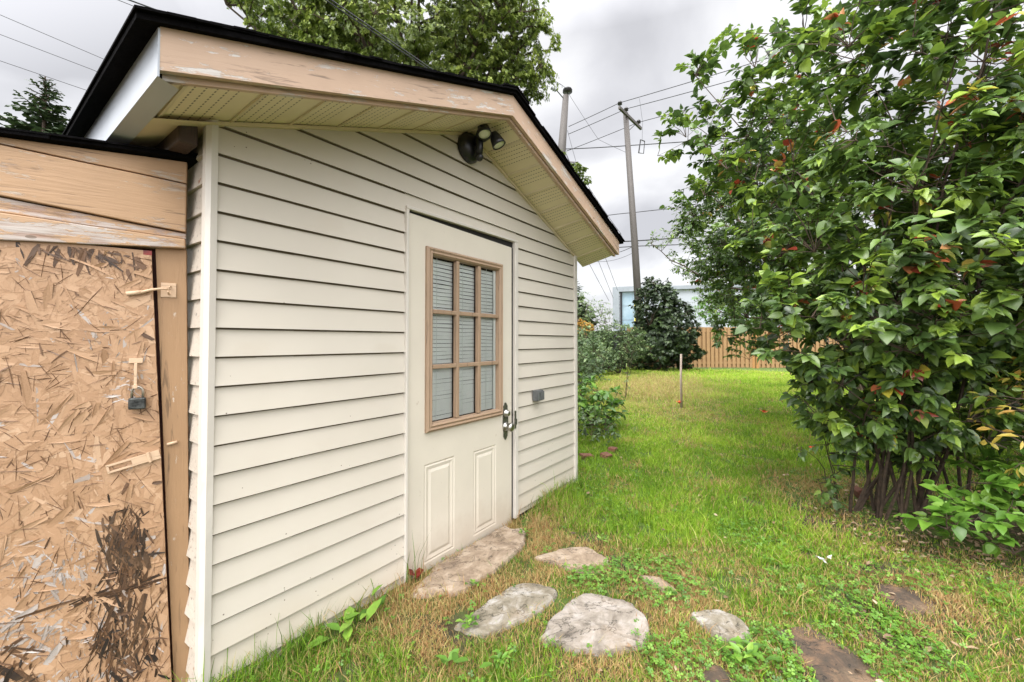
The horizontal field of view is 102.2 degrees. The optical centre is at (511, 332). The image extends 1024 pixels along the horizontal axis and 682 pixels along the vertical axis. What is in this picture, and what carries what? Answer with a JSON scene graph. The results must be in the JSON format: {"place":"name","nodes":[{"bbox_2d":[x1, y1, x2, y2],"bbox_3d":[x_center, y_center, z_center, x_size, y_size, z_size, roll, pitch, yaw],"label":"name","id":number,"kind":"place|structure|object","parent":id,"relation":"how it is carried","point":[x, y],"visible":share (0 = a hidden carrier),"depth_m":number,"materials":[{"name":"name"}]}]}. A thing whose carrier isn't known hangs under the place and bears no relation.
{"place":"outdoors","nodes":[
{"label":"outdoors","id":0,"kind":"place"},
{"bbox_2d":[1,61,84,89],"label":"overhead wire","id":1,"kind":"object","parent":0,"point":[40,74],"visible":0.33,"depth_m":16.57,"materials":[{"name":"rubber"}]},
{"bbox_2d":[0,34,96,71],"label":"overhead wire","id":2,"kind":"object","parent":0,"point":[47,52],"visible":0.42,"depth_m":16.69,"materials":[{"name":"rubber"}]},
{"bbox_2d":[1,15,102,58],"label":"overhead wire","id":3,"kind":"object","parent":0,"point":[50,36],"visible":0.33,"depth_m":16.54,"materials":[{"name":"metal"}]},
{"bbox_2d":[128,0,154,8],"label":"overhead wire","id":4,"kind":"object","parent":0,"point":[140,3],"visible":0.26,"depth_m":9.89,"materials":[{"name":"metal"}]},
{"bbox_2d":[0,0,1023,343],"label":"sky","id":5,"kind":"structure","parent":0,"point":[612,51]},
{"bbox_2d":[162,363,1023,681],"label":"ground","id":6,"kind":"structure","parent":0,"point":[455,617],"depth_m":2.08,"materials":[{"name":"green plant"}]},
{"bbox_2d":[0,75,70,133],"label":"spruce tree","id":7,"kind":"object","parent":6,"relation":"on","point":[46,118],"visible":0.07,"depth_m":18.03,"materials":[{"name":"green plant"}]},
{"bbox_2d":[0,127,197,681],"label":"lean to","id":8,"kind":"object","parent":6,"relation":"on","point":[94,516],"visible":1,"depth_m":1.33,"materials":[{"name":"brown wood"}]},
{"bbox_2d":[0,241,171,681],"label":"strand board door","id":9,"kind":"structure","parent":8,"relation":"in","point":[84,591],"depth_m":1.31,"materials":[{"name":"brown wood"}]},
{"bbox_2d":[128,386,145,409],"bbox_3d":[-1.248,0.215,1.377,0.044,0.078,0.018,1,-1,-34],"label":"padlock","id":10,"kind":"object","parent":8,"relation":"hanging from","point":[137,403],"visible":1,"depth_m":1.37,"materials":[{"name":"metal"}]},
{"bbox_2d":[276,621,303,658],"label":"grass tuft","id":11,"kind":"object","parent":6,"relation":"on","point":[290,638],"visible":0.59,"depth_m":1.56,"materials":[{"name":"green plant"}]},
{"bbox_2d":[297,599,346,634],"bbox_3d":[-0.777,1.163,1.685,0.213,0.166,0.112,0,-1,-20],"label":"grass tuft","id":12,"kind":"object","parent":6,"relation":"on","point":[335,620],"visible":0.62,"depth_m":1.70,"materials":[{"name":"green plant"}]},
{"bbox_2d":[303,598,381,651],"bbox_3d":[-0.675,1.189,1.696,0.137,0.054,0.324,0,-1,20],"label":"broadleaf weed","id":13,"kind":"object","parent":6,"relation":"on","point":[371,609],"visible":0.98,"depth_m":1.67,"materials":[{"name":"green plant"}]},
{"bbox_2d":[62,4,624,681],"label":"garden shed","id":14,"kind":"structure","parent":6,"relation":"on","point":[382,310],"depth_m":1.77,"materials":[{"name":"plastic"}]},
{"bbox_2d":[408,213,514,578],"bbox_3d":[-0.258,0.334,2.443,0.110,1.886,0.894,-1,-1,36],"label":"door","id":15,"kind":"structure","parent":14,"relation":"in","point":[460,425],"depth_m":2.38,"materials":[{"name":"beige paint"}]},
{"bbox_2d":[458,124,505,163],"bbox_3d":[-0.168,-1.109,2.416,0.228,0.210,0.193,-1,-1,36],"label":"flood light","id":16,"kind":"object","parent":14,"relation":"attached to","point":[470,147],"visible":0.95,"depth_m":2.40,"materials":[{"name":"black plastic"}]},
{"bbox_2d":[533,389,543,400],"bbox_3d":[0.195,0.456,3.023,0.050,0.076,0.090,-1,-1,36],"label":"outlet box","id":17,"kind":"object","parent":14,"relation":"attached to","point":[538,394],"visible":1,"depth_m":3.00,"materials":[{"name":"grey plastic"}]},
{"bbox_2d":[358,584,385,619],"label":"broadleaf weed","id":18,"kind":"object","parent":6,"relation":"on","point":[362,613],"visible":0.74,"depth_m":1.83,"materials":[{"name":"green plant"}]},
{"bbox_2d":[363,574,400,608],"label":"grass tuft","id":19,"kind":"object","parent":6,"relation":"on","point":[386,592],"visible":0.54,"depth_m":1.88,"materials":[{"name":"green plant"}]},
{"bbox_2d":[224,0,561,108],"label":"maple tree","id":20,"kind":"object","parent":6,"relation":"on","point":[477,22],"visible":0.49,"depth_m":11.64,"materials":[{"name":"green plant"}]},
{"bbox_2d":[400,534,427,586],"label":"grass tuft","id":21,"kind":"object","parent":6,"relation":"on","point":[408,575],"visible":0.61,"depth_m":2.05,"materials":[{"name":"green plant"}]},
{"bbox_2d":[408,567,422,578],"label":"red leaf","id":22,"kind":"object","parent":6,"relation":"on","point":[419,572],"visible":0.83,"depth_m":2.08,"materials":[{"name":"red plant"}]},
{"bbox_2d":[436,648,492,667],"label":"broadleaf weed","id":23,"kind":"object","parent":6,"relation":"on","point":[453,656],"visible":1,"depth_m":1.50,"materials":[{"name":"green plant"}]},
{"bbox_2d":[411,526,526,598],"bbox_3d":[-0.181,1.272,2.285,0.301,0.079,0.936,-1,-2,37],"label":"flagstone","id":24,"kind":"object","parent":6,"relation":"on","point":[494,548],"visible":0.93,"depth_m":2.22,"materials":[{"name":"beige stone"}]},
{"bbox_2d":[469,579,480,585],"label":"broadleaf weed","id":25,"kind":"object","parent":6,"relation":"on","point":[473,580],"visible":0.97,"depth_m":2.02,"materials":[{"name":"green plant"}]},
{"bbox_2d":[489,646,514,668],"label":"broadleaf weed","id":26,"kind":"object","parent":6,"relation":"on","point":[498,656],"visible":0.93,"depth_m":1.53,"materials":[{"name":"green plant"}]},
{"bbox_2d":[454,583,557,637],"bbox_3d":[-0.001,1.266,1.860,0.236,0.082,0.524,-1,-2,42],"label":"flagstone","id":27,"kind":"object","parent":6,"relation":"on","point":[512,602],"visible":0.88,"depth_m":1.84,"materials":[{"name":"grey stone"}]},
{"bbox_2d":[455,612,478,628],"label":"broadleaf weed","id":28,"kind":"object","parent":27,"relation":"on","point":[470,618],"visible":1,"depth_m":1.74,"materials":[{"name":"green plant"}]},
{"bbox_2d":[551,85,571,155],"bbox_3d":[2.405,-5.195,20.037,1.091,13.720,0.702,0,-1,0],"label":"utility pole","id":29,"kind":"object","parent":6,"relation":"on","point":[567,90],"visible":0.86,"depth_m":20.08,"materials":[{"name":"grey wood"}]},
{"bbox_2d":[325,0,426,67],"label":"overhead wire","id":30,"kind":"object","parent":29,"relation":"attached to","point":[371,31],"visible":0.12,"depth_m":5.05,"materials":[{"name":"rubber"}]},
{"bbox_2d":[331,0,431,68],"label":"overhead wire","id":31,"kind":"object","parent":29,"relation":"attached to","point":[378,32],"visible":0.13,"depth_m":5.22,"materials":[{"name":"rubber"}]},
{"bbox_2d":[567,130,620,233],"bbox_3d":[3.561,-6.939,18.523,0.118,5.800,3.365,1,-1,-33],"label":"overhead wire","id":32,"kind":"object","parent":29,"relation":"attached to","point":[591,191],"visible":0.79,"depth_m":18.27,"materials":[{"name":"rubber"}]},
{"bbox_2d":[566,127,847,148],"bbox_3d":[8.152,-8.610,18.724,11.530,1.220,1.191,0,-1,20],"label":"overhead wire","id":33,"kind":"object","parent":29,"relation":"hanging from","point":[640,144],"visible":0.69,"depth_m":20.14,"materials":[{"name":"metal"}]},
{"bbox_2d":[534,547,609,574],"bbox_3d":[0.351,1.279,2.266,0.359,0.063,0.318,1,-1,-29],"label":"flagstone","id":34,"kind":"object","parent":6,"relation":"on","point":[587,556],"visible":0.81,"depth_m":2.30,"materials":[{"name":"beige stone"}]},
{"bbox_2d":[561,149,592,184],"bbox_3d":[1.887,-2.927,16.603,2.443,9.099,1.842,1,-1,-33],"label":"maple tree","id":35,"kind":"object","parent":6,"relation":"on","point":[578,167],"visible":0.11,"depth_m":16.60,"materials":[{"name":"green plant"}]},
{"bbox_2d":[577,318,593,336],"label":"red vine","id":36,"kind":"object","parent":6,"relation":"on","point":[579,323],"visible":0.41,"depth_m":16.52,"materials":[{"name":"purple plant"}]},
{"bbox_2d":[579,453,593,459],"bbox_3d":[0.780,1.296,4.334,0.140,0.050,0.080,8,1,-23],"label":"brick","id":37,"kind":"object","parent":6,"relation":"on","point":[585,454],"visible":0.63,"depth_m":4.30,"materials":[{"name":"red brick"}]},
{"bbox_2d":[577,281,599,329],"bbox_3d":[4.219,-0.775,26.130,3.932,5.316,4.066,1,-1,-35],"label":"hemlock tree","id":38,"kind":"object","parent":6,"relation":"on","point":[578,309],"visible":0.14,"depth_m":25.83,"materials":[{"name":"green plant"}]},
{"bbox_2d":[577,329,608,376],"bbox_3d":[2.120,0.691,12.632,1.538,1.650,1.717,1,-1,-26],"label":"vine heap","id":39,"kind":"object","parent":6,"relation":"on","point":[586,348],"visible":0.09,"depth_m":12.24,"materials":[{"name":"green plant"}]},
{"bbox_2d":[577,322,609,400],"bbox_3d":[1.226,0.571,8.912,1.915,1.808,2.705,0,-1,0],"label":"raspberry bush","id":40,"kind":"object","parent":6,"relation":"on","point":[594,356],"visible":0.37,"depth_m":8.19,"materials":[{"name":"green plant"}]},
{"bbox_2d":[539,593,649,656],"bbox_3d":[0.368,1.256,1.757,0.426,0.086,0.404,-1,-1,23],"label":"flagstone","id":41,"kind":"object","parent":6,"relation":"on","point":[581,621],"visible":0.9,"depth_m":1.72,"materials":[{"name":"grey stone"}]},
{"bbox_2d":[577,291,612,330],"bbox_3d":[4.538,-0.343,24.539,3.862,4.261,1.962,1,-2,-40],"label":"sapling","id":42,"kind":"object","parent":6,"relation":"on","point":[592,314],"visible":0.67,"depth_m":24.58,"materials":[{"name":"green plant"}]},
{"bbox_2d":[578,405,621,446],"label":"berry canes","id":43,"kind":"object","parent":6,"relation":"on","point":[597,431],"visible":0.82,"depth_m":4.91,"materials":[{"name":"green plant"}]},
{"bbox_2d":[577,331,625,369],"bbox_3d":[3.000,0.734,17.388,3.600,1.640,0.060,0,-1,0],"label":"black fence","id":44,"kind":"object","parent":6,"relation":"on","point":[610,340],"visible":0.04,"depth_m":17.38,"materials":[{"name":"black metal"}]},
{"bbox_2d":[596,533,608,541],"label":"broadleaf weed","id":45,"kind":"object","parent":6,"relation":"on","point":[598,536],"visible":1,"depth_m":2.48,"materials":[{"name":"green plant"}]},
{"bbox_2d":[577,373,629,431],"bbox_3d":[1.132,0.954,5.660,0.938,0.779,0.931,0,-1,0],"label":"broadleaf weed","id":46,"kind":"object","parent":6,"relation":"on","point":[602,396],"visible":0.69,"depth_m":5.54,"materials":[{"name":"green plant"}]},
{"bbox_2d":[600,452,612,458],"bbox_3d":[0.980,1.280,4.304,0.080,0.050,0.140,21,6,39],"label":"brick","id":47,"kind":"object","parent":6,"relation":"on","point":[607,454],"visible":0.82,"depth_m":4.27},
{"bbox_2d":[608,446,616,452],"bbox_3d":[1.120,1.296,4.594,0.080,0.050,0.140,6,-5,28],"label":"brick","id":48,"kind":"object","parent":6,"relation":"on","point":[611,448],"visible":0.74,"depth_m":4.54,"materials":[{"name":"red brick"}]},
{"bbox_2d":[582,319,654,373],"bbox_3d":[3.430,0.522,14.835,3.311,2.045,2.003,0,-1,-16],"label":"variegated dogwood","id":49,"kind":"object","parent":6,"relation":"on","point":[609,355],"visible":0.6,"depth_m":14.64,"materials":[{"name":"green plant"}]},
{"bbox_2d":[223,400,1023,681],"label":"clover","id":50,"kind":"object","parent":6,"relation":"on","point":[729,655],"visible":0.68,"depth_m":1.78,"materials":[{"name":"green plant"}]},
{"bbox_2d":[616,331,634,398],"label":"white flower weed","id":51,"kind":"object","parent":6,"relation":"on","point":[626,372],"visible":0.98,"depth_m":8.56,"materials":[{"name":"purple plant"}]},
{"bbox_2d":[618,100,644,321],"bbox_3d":[5.913,-4.663,20.075,2.252,12.669,0.735,1,-2,-39],"label":"utility pole","id":52,"kind":"object","parent":6,"relation":"on","point":[627,117],"visible":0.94,"depth_m":20.09,"materials":[{"name":"grey wood"}]},
{"bbox_2d":[608,206,694,215],"bbox_3d":[6.880,-5.816,19.826,4.704,0.238,0.442,0,-1,12],"label":"overhead wire","id":53,"kind":"object","parent":52,"relation":"attached to","point":[643,211],"visible":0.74,"depth_m":20.07,"materials":[{"name":"metal"}]},
{"bbox_2d":[619,244,687,247],"bbox_3d":[7.697,-4.178,19.623,6.808,0.392,0.111,-1,-1,26],"label":"overhead wire","id":54,"kind":"object","parent":52,"relation":"attached to","point":[654,245],"visible":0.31,"depth_m":20.06,"materials":[{"name":"metal"}]},
{"bbox_2d":[625,235,713,241],"bbox_3d":[7.700,-4.480,19.629,6.812,0.352,0.126,-1,-1,26],"label":"overhead wire","id":55,"kind":"object","parent":52,"relation":"attached to","point":[664,238],"visible":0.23,"depth_m":19.89,"materials":[{"name":"metal"}]},
{"bbox_2d":[568,50,791,126],"bbox_3d":[7.414,-10.539,17.973,10.325,0.832,0.597,-1,-1,29],"label":"overhead wire","id":56,"kind":"object","parent":52,"relation":"attached to","point":[661,90],"visible":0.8,"depth_m":18.61,"materials":[{"name":"rubber"}]},
{"bbox_2d":[569,62,795,133],"bbox_3d":[7.549,-10.325,18.223,10.323,1.150,1.176,-1,-1,29],"label":"overhead wire","id":57,"kind":"object","parent":52,"relation":"attached to","point":[658,100],"visible":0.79,"depth_m":19.08,"materials":[{"name":"rubber"}]},
{"bbox_2d":[567,72,819,150],"bbox_3d":[7.796,-9.812,18.775,10.413,1.835,2.455,-1,-1,29],"label":"overhead wire","id":58,"kind":"object","parent":52,"relation":"attached to","point":[661,116],"visible":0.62,"depth_m":20.25,"materials":[{"name":"metal"}]},
{"bbox_2d":[627,327,685,367],"bbox_3d":[6.600,0.654,18.866,2.700,1.843,0.090,0,-1,1],"label":"board fence","id":59,"kind":"object","parent":6,"relation":"on","point":[628,329],"visible":0.12,"depth_m":18.86,"materials":[{"name":"brown wood"}]},
{"bbox_2d":[640,575,674,596],"bbox_3d":[0.718,1.263,2.031,0.115,0.063,0.205,0,-1,-19],"label":"flagstone","id":60,"kind":"object","parent":6,"relation":"on","point":[656,579],"visible":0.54,"depth_m":2.04,"materials":[{"name":"beige stone"}]},
{"bbox_2d":[616,276,707,370],"bbox_3d":[6.147,-0.369,17.004,3.745,4.005,2.398,0,-1,0],"label":"dark maple shrub","id":61,"kind":"object","parent":6,"relation":"on","point":[669,341],"visible":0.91,"depth_m":16.50,"materials":[{"name":"green plant"}]},
{"bbox_2d":[671,556,686,565],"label":"broadleaf weed","id":62,"kind":"object","parent":6,"relation":"on","point":[682,561],"visible":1,"depth_m":2.20,"materials":[{"name":"green plant"}]},
{"bbox_2d":[680,354,682,408],"bbox_3d":[3.048,0.889,7.448,0.050,1.016,0.043,0,-1,0],"label":"garden stake","id":63,"kind":"object","parent":6,"relation":"on","point":[681,399],"visible":0.78,"depth_m":7.43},
{"bbox_2d":[694,665,736,681],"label":"flagstone","id":64,"kind":"object","parent":6,"relation":"on","point":[716,672],"visible":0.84,"depth_m":1.48,"materials":[{"name":"brown stone"}]},
{"bbox_2d":[687,327,754,367],"bbox_3d":[9.500,0.659,18.815,3.010,1.890,0.110,0,-1,1],"label":"board fence","id":65,"kind":"object","parent":6,"relation":"on","point":[713,357],"visible":0.56,"depth_m":18.77,"materials":[{"name":"brown wood"}]},
{"bbox_2d":[691,609,750,643],"bbox_3d":[0.878,1.250,1.733,0.210,0.078,0.194,0,-1,0],"label":"flagstone","id":66,"kind":"object","parent":6,"relation":"on","point":[728,626],"visible":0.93,"depth_m":1.73,"materials":[{"name":"grey stone"}]},
{"bbox_2d":[681,292,780,326],"bbox_3d":[15.379,-0.515,27.004,9.036,4.715,3.595,0,-1,0],"label":"street tree","id":67,"kind":"object","parent":6,"relation":"on","point":[702,312],"visible":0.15,"depth_m":26.79,"materials":[{"name":"green plant"}]},
{"bbox_2d":[725,636,782,667],"bbox_3d":[0.881,1.195,1.555,0.169,0.044,0.171,0,-1,-9],"label":"broadleaf weed","id":68,"kind":"object","parent":6,"relation":"on","point":[752,649],"visible":0.99,"depth_m":1.55,"materials":[{"name":"green plant"}]},
{"bbox_2d":[646,165,877,391],"bbox_3d":[5.781,-1.283,9.301,5.878,5.551,3.726,0,-1,0],"label":"leaved tree","id":69,"kind":"object","parent":6,"relation":"on","point":[687,272],"visible":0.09,"depth_m":8.91,"materials":[{"name":"green plant"}]},
{"bbox_2d":[659,97,875,418],"bbox_3d":[3.794,-0.731,5.962,3.890,4.188,2.820,1,-2,-42],"label":"lilac bush","id":70,"kind":"object","parent":6,"relation":"on","point":[724,259],"visible":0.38,"depth_m":6.03,"materials":[{"name":"green plant"}]},
{"bbox_2d":[763,567,783,575],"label":"broadleaf weed","id":71,"kind":"object","parent":6,"relation":"on","point":[777,573],"visible":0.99,"depth_m":2.11,"materials":[{"name":"green plant"}]},
{"bbox_2d":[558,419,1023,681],"bbox_3d":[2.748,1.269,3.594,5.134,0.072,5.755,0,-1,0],"label":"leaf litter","id":72,"kind":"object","parent":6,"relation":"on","point":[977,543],"visible":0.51,"depth_m":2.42,"materials":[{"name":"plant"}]},
{"bbox_2d":[755,331,842,367],"bbox_3d":[16.550,0.652,18.465,11.024,1.890,0.110,0,-1,3],"label":"board fence","id":73,"kind":"object","parent":6,"relation":"on","point":[764,364],"visible":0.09,"depth_m":18.64,"materials":[{"name":"brown wood"}]},
{"bbox_2d":[817,555,831,562],"bbox_3d":[1.641,1.183,2.165,0.082,0.044,0.044,0,-1,-7],"label":"paper scrap","id":74,"kind":"object","parent":6,"relation":"on","point":[823,559],"visible":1,"depth_m":2.17,"materials":[{"name":"white paper"}]},
{"bbox_2d":[779,627,879,681],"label":"flagstone","id":75,"kind":"object","parent":6,"relation":"on","point":[832,662],"visible":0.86,"depth_m":1.54,"materials":[{"name":"brown stone"}]},
{"bbox_2d":[796,397,868,510],"bbox_3d":[2.207,0.869,2.874,0.389,0.828,0.420,-1,-1,31],"label":"lilac sucker","id":76,"kind":"object","parent":6,"relation":"on","point":[834,457],"visible":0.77,"depth_m":2.83,"materials":[{"name":"green plant"}]},
{"bbox_2d":[653,0,1023,522],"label":"lilac bush","id":77,"kind":"object","parent":6,"relation":"on","point":[920,327],"visible":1,"depth_m":2.57,"materials":[{"name":"green plant"}]},
{"bbox_2d":[850,486,869,499],"bbox_3d":[2.613,1.205,3.107,0.050,0.080,0.140,-28,-17,15],"label":"brick","id":78,"kind":"object","parent":6,"relation":"on","point":[857,491],"visible":0.56,"depth_m":3.09,"materials":[{"name":"red brick"}]},
{"bbox_2d":[864,531,884,538],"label":"broadleaf weed","id":79,"kind":"object","parent":6,"relation":"on","point":[872,536],"visible":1,"depth_m":2.50,"materials":[{"name":"green plant"}]},
{"bbox_2d":[869,613,896,629],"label":"broadleaf weed","id":80,"kind":"object","parent":6,"relation":"on","point":[885,618],"visible":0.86,"depth_m":1.74,"materials":[{"name":"green plant"}]},
{"bbox_2d":[877,583,934,614],"bbox_3d":[1.821,1.256,1.918,0.229,0.060,0.242,0,-1,0],"label":"flagstone","id":81,"kind":"object","parent":6,"relation":"on","point":[908,600],"visible":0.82,"depth_m":1.91,"materials":[{"name":"brown stone"}]},
{"bbox_2d":[842,198,1016,442],"bbox_3d":[5.650,-0.288,5.094,2.583,3.404,2.565,0,-1,22],"label":"shade bush","id":82,"kind":"object","parent":6,"relation":"on","point":[982,434],"visible":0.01,"depth_m":4.90,"materials":[{"name":"green plant"}]},
{"bbox_2d":[893,444,1023,557],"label":"lilac sucker","id":83,"kind":"object","parent":6,"relation":"on","point":[988,496],"visible":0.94,"depth_m":2.28,"materials":[{"name":"green plant"}]},
{"bbox_2d":[944,620,974,638],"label":"broadleaf weed","id":84,"kind":"object","parent":6,"relation":"on","point":[960,629],"visible":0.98,"depth_m":1.68,"materials":[{"name":"green plant"}]},
{"bbox_2d":[946,207,1023,465],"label":"shade bush","id":85,"kind":"object","parent":6,"relation":"on","point":[1013,405],"visible":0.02,"depth_m":3.94,"materials":[{"name":"green plant"}]},
{"bbox_2d":[968,356,1023,489],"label":"yellow vine","id":86,"kind":"object","parent":6,"relation":"on","point":[1006,432],"visible":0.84,"depth_m":2.24,"materials":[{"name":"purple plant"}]},
{"bbox_2d":[613,285,754,330],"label":"office building","id":87,"kind":"structure","parent":0,"point":[623,298],"depth_m":59.46,"materials":[{"name":"white glass"}]},
{"bbox_2d":[622,320,632,330],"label":"window","id":88,"kind":"structure","parent":87,"relation":"in","point":[626,322],"depth_m":59.76,"materials":[{"name":"blue glass"}]},
{"bbox_2d":[622,306,632,319],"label":"window","id":89,"kind":"structure","parent":87,"relation":"in","point":[627,312],"depth_m":59.79,"materials":[{"name":"blue glass"}]},
{"bbox_2d":[622,292,632,305],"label":"window","id":90,"kind":"structure","parent":87,"relation":"in","point":[627,297],"depth_m":59.83,"materials":[{"name":"blue glass"}]}
]}

